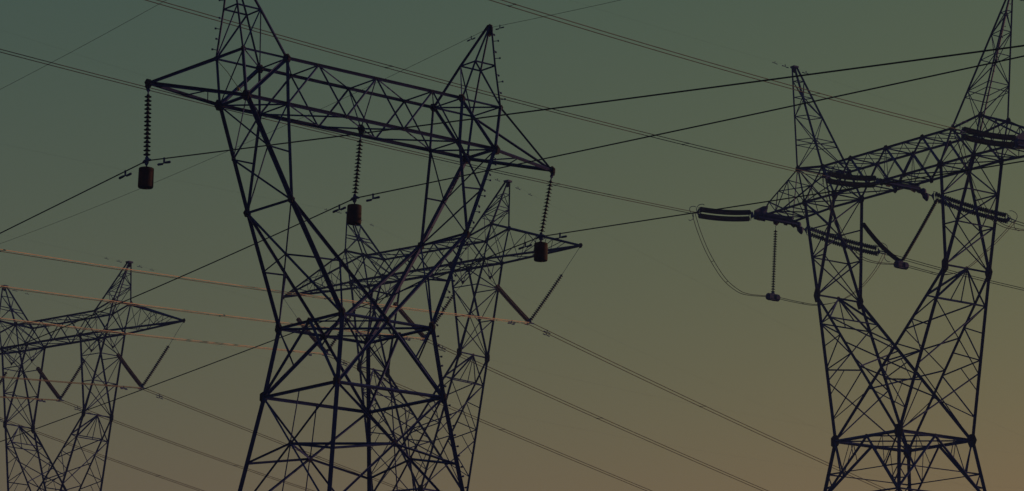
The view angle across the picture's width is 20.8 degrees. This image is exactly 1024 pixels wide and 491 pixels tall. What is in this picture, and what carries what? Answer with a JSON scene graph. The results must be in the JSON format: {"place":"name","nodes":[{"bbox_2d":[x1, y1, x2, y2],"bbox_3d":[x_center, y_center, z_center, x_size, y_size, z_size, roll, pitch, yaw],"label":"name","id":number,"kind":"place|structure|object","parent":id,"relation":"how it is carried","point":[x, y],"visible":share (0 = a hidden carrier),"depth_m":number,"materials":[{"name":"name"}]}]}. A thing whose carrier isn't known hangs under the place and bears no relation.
{"place":"outdoors","nodes":[
{"label":"outdoors","id":0,"kind":"place"},
{"bbox_2d":[0,0,1023,490],"label":"sky","id":1,"kind":"structure","parent":0,"point":[676,316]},
{"label":"ground","id":2,"kind":"structure","parent":0,"visible":0},
{"bbox_2d":[0,261,185,490],"bbox_3d":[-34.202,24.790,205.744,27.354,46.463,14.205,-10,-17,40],"label":"lattice pylon","id":3,"kind":"object","parent":2,"relation":"on","point":[82,359],"visible":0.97,"depth_m":207.56,"materials":[{"name":"metal"}]},
{"bbox_2d":[33,355,88,401],"bbox_3d":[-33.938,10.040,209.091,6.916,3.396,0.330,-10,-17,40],"label":"insulator pair","id":4,"kind":"object","parent":3,"relation":"hanging from","point":[49,384],"visible":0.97,"depth_m":208.91,"materials":[{"name":"paint"}]},
{"bbox_2d":[0,396,313,490],"bbox_3d":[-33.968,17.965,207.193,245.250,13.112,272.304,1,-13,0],"label":"power line","id":5,"kind":"object","parent":4,"relation":"attached to","point":[41,400],"visible":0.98,"depth_m":214.78,"materials":[{"name":"black metal"}]},
{"bbox_2d":[113,323,182,389],"bbox_3d":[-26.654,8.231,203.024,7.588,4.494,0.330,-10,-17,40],"label":"insulator pair","id":6,"kind":"object","parent":3,"relation":"hanging from","point":[129,370],"visible":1,"depth_m":203.00,"materials":[{"name":"paint"}]},
{"bbox_2d":[0,376,401,489],"bbox_3d":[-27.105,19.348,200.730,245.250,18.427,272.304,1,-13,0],"label":"power line","id":7,"kind":"object","parent":6,"relation":"attached to","point":[124,387],"visible":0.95,"depth_m":204.80,"materials":[{"name":"black metal"}]},
{"bbox_2d":[11,288,1009,487],"bbox_3d":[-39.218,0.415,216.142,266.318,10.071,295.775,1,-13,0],"label":"earth wire","id":8,"kind":"object","parent":3,"relation":"attached to","point":[349,378],"visible":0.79,"depth_m":238.40,"materials":[{"name":"paint"}]},
{"bbox_2d":[7,235,1017,453],"bbox_3d":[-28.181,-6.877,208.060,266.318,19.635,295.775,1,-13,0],"label":"earth wire","id":9,"kind":"object","parent":3,"relation":"attached to","point":[498,361],"visible":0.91,"depth_m":218.95,"materials":[{"name":"paint"}]},
{"bbox_2d":[144,0,554,490],"bbox_3d":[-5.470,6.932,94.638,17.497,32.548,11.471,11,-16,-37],"label":"lattice pylon","id":10,"kind":"object","parent":2,"relation":"on","point":[247,95],"visible":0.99,"depth_m":95.51,"materials":[{"name":"metal"}]},
{"bbox_2d":[3,0,165,87],"bbox_3d":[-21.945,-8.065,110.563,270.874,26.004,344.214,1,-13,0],"label":"earth wire","id":11,"kind":"object","parent":10,"relation":"attached to","point":[87,43],"visible":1,"depth_m":102.03,"materials":[{"name":"paint"}]},
{"bbox_2d":[138,86,153,189],"bbox_3d":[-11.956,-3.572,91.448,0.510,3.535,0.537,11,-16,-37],"label":"insulator string","id":12,"kind":"object","parent":10,"relation":"hanging from","point":[146,177],"visible":1,"depth_m":91.17,"materials":[{"name":"ceramic"}]},
{"bbox_2d":[0,45,1023,233],"bbox_3d":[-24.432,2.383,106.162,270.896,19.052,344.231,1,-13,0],"label":"power line","id":13,"kind":"object","parent":12,"relation":"hanging from","point":[158,164],"visible":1,"depth_m":74.91,"materials":[{"name":"metal"}]},
{"bbox_2d":[0,0,618,243],"bbox_3d":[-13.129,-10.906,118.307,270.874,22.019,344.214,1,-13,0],"label":"earth wire","id":14,"kind":"object","parent":10,"relation":"attached to","point":[345,97],"visible":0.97,"depth_m":105.72,"materials":[{"name":"paint"}]},
{"bbox_2d":[347,134,362,224],"bbox_3d":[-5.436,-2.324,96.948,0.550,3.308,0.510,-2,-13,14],"label":"insulator string","id":15,"kind":"object","parent":10,"relation":"hanging from","point":[354,211],"visible":0.99,"depth_m":96.61,"materials":[{"name":"ceramic"}]},
{"bbox_2d":[0,55,1023,353],"bbox_3d":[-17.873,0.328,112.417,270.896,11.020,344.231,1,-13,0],"label":"power line","id":16,"kind":"object","parent":15,"relation":"attached to","point":[532,161],"visible":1,"depth_m":88.69,"materials":[{"name":"metal"}]},
{"bbox_2d":[534,173,552,261],"bbox_3d":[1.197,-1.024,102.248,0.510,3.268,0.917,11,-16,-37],"label":"insulator string","id":17,"kind":"object","parent":10,"relation":"hanging from","point":[540,251],"visible":1,"depth_m":102.04,"materials":[{"name":"paint"}]},
{"bbox_2d":[0,161,1023,441],"bbox_3d":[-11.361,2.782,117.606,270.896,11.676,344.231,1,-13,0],"label":"power line","id":18,"kind":"object","parent":17,"relation":"hanging from","point":[554,239],"visible":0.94,"depth_m":100.93,"materials":[{"name":"metal"}]},
{"bbox_2d":[283,180,582,490],"bbox_3d":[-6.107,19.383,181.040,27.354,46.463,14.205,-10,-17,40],"label":"lattice pylon","id":19,"kind":"object","parent":2,"relation":"on","point":[468,269],"visible":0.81,"depth_m":182.46,"materials":[{"name":"metal"}]},
{"bbox_2d":[284,299,355,355],"bbox_3d":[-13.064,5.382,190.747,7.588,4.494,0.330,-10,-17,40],"label":"insulator pair","id":20,"kind":"object","parent":19,"relation":"hanging from","point":[313,338],"visible":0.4,"depth_m":190.45,"materials":[{"name":"paint"}]},
{"bbox_2d":[0,318,651,490],"bbox_3d":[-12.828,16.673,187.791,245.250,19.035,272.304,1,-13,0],"label":"power line","id":21,"kind":"object","parent":20,"relation":"attached to","point":[311,353],"visible":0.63,"depth_m":186.97,"materials":[{"name":"metal"}]},
{"bbox_2d":[387,284,462,340],"bbox_3d":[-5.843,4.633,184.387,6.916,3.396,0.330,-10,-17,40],"label":"insulator pair","id":22,"kind":"object","parent":19,"relation":"hanging from","point":[408,319],"visible":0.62,"depth_m":184.24,"materials":[{"name":"ceramic"}]},
{"bbox_2d":[0,285,767,490],"bbox_3d":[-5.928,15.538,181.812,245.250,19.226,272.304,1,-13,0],"label":"power line","id":23,"kind":"object","parent":22,"relation":"attached to","point":[404,337],"visible":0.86,"depth_m":182.83,"materials":[{"name":"metal"}]},
{"bbox_2d":[13,146,949,480],"bbox_3d":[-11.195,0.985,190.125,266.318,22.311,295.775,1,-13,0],"label":"earth wire","id":24,"kind":"object","parent":19,"relation":"attached to","point":[521,296],"visible":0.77,"depth_m":191.73,"materials":[{"name":"paint"}]},
{"bbox_2d":[15,34,1014,432],"bbox_3d":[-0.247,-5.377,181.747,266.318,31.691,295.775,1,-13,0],"label":"earth wire","id":25,"kind":"object","parent":19,"relation":"attached to","point":[529,194],"visible":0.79,"depth_m":182.30,"materials":[{"name":"paint"}]},
{"bbox_2d":[493,250,577,324],"bbox_3d":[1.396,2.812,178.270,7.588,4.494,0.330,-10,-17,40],"label":"insulator pair","id":26,"kind":"object","parent":19,"relation":"hanging from","point":[512,303],"visible":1,"depth_m":178.34,"materials":[{"name":"ceramic"}]},
{"bbox_2d":[0,249,889,490],"bbox_3d":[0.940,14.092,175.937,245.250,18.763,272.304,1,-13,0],"label":"power line","id":27,"kind":"object","parent":26,"relation":"attached to","point":[510,322],"visible":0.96,"depth_m":172.81,"materials":[{"name":"metal"}]},
{"bbox_2d":[754,0,1023,490],"bbox_3d":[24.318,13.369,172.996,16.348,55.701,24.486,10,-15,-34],"label":"lattice pylon","id":28,"kind":"object","parent":2,"relation":"on","point":[763,214],"visible":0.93,"depth_m":173.73,"materials":[{"name":"metal"}]},
{"bbox_2d":[689,204,753,221],"bbox_3d":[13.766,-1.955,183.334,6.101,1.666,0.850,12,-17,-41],"label":"tension insulator","id":29,"kind":"object","parent":28,"relation":"attached to","point":[727,218],"visible":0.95,"depth_m":183.40,"materials":[{"name":"paint"}]},
{"bbox_2d":[0,49,693,212],"bbox_3d":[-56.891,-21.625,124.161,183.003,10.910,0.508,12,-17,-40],"label":"power line","id":30,"kind":"object","parent":29,"relation":"attached to","point":[337,133],"visible":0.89,"depth_m":163.23,"materials":[{"name":"brown metal"}]},
{"bbox_2d":[580,3,916,109],"bbox_3d":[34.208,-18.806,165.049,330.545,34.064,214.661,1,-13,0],"label":"earth wire","id":31,"kind":"object","parent":28,"relation":"attached to","point":[772,62],"visible":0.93,"depth_m":186.65,"materials":[{"name":"paint"}]},
{"bbox_2d":[766,226,779,301],"bbox_3d":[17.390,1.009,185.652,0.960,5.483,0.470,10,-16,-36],"label":"insulator string","id":32,"kind":"object","parent":28,"relation":"hanging from","point":[771,295],"visible":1,"depth_m":185.33,"materials":[{"name":"paint"}]},
{"bbox_2d":[692,213,885,305],"bbox_3d":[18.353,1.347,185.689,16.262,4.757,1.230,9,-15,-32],"label":"jumper cable","id":33,"kind":"object","parent":32,"relation":"hanging from","point":[767,295],"visible":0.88,"depth_m":184.03,"materials":[{"name":"metal"}]},
{"bbox_2d":[795,222,889,261],"bbox_3d":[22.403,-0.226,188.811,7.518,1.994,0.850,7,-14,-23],"label":"tension insulator","id":34,"kind":"object","parent":28,"relation":"attached to","point":[800,228],"visible":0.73,"depth_m":188.76,"materials":[{"name":"paint"}]},
{"bbox_2d":[884,254,1023,290],"bbox_3d":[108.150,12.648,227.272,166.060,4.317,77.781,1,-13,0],"label":"power line","id":35,"kind":"object","parent":34,"relation":"attached to","point":[962,275],"visible":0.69,"depth_m":192.30,"materials":[{"name":"brown metal"}]},
{"bbox_2d":[819,167,880,187],"bbox_3d":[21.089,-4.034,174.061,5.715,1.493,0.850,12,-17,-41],"label":"tension insulator","id":36,"kind":"object","parent":28,"relation":"attached to","point":[874,178],"visible":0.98,"depth_m":173.91,"materials":[{"name":"ceramic"}]},
{"bbox_2d":[146,0,825,177],"bbox_3d":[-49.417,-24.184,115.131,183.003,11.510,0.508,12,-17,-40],"label":"power line","id":37,"kind":"object","parent":36,"relation":"attached to","point":[482,90],"visible":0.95,"depth_m":154.35,"materials":[{"name":"brown metal"}]},
{"bbox_2d":[822,177,1015,274],"bbox_3d":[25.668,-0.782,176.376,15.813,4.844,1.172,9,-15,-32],"label":"jumper cable","id":38,"kind":"object","parent":36,"relation":"hanging from","point":[897,263],"visible":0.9,"depth_m":174.31,"materials":[{"name":"metal"}]},
{"bbox_2d":[862,198,937,269],"bbox_3d":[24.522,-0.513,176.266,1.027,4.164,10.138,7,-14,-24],"label":"insulator pair","id":39,"kind":"object","parent":28,"relation":"attached to","point":[900,262],"visible":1,"depth_m":175.58,"materials":[{"name":"paint"}]},
{"bbox_2d":[920,188,1017,230],"bbox_3d":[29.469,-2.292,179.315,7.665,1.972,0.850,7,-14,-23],"label":"tension insulator","id":40,"kind":"object","parent":28,"relation":"attached to","point":[924,194],"visible":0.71,"depth_m":179.15,"materials":[{"name":"paint"}]},
{"bbox_2d":[951,121,1018,147],"bbox_3d":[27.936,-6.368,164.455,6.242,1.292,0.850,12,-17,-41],"label":"tension insulator","id":41,"kind":"object","parent":28,"relation":"attached to","point":[971,131],"visible":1,"depth_m":164.32,"materials":[{"name":"paint"}]},
{"bbox_2d":[490,0,958,130],"bbox_3d":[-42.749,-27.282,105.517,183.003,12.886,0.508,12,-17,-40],"label":"power line","id":42,"kind":"object","parent":41,"relation":"attached to","point":[718,65],"visible":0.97,"depth_m":149.79,"materials":[{"name":"brown metal"}]},
{"bbox_2d":[957,137,1023,230],"bbox_3d":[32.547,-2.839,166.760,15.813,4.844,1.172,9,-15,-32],"label":"jumper cable","id":43,"kind":"object","parent":28,"relation":"attached to","point":[979,195],"visible":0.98,"depth_m":163.09,"materials":[{"name":"metal"}]},
{"bbox_3d":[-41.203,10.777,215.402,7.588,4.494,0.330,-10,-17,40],"label":"insulator pair","id":44,"kind":"object","parent":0,"visible":0},
{"bbox_2d":[0,417,203,490],"bbox_3d":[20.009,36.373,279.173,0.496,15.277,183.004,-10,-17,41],"label":"power line","id":45,"kind":"object","parent":44,"relation":"attached to","point":[107,458],"visible":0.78,"depth_m":223.55,"materials":[{"name":"brown metal"}]}
]}

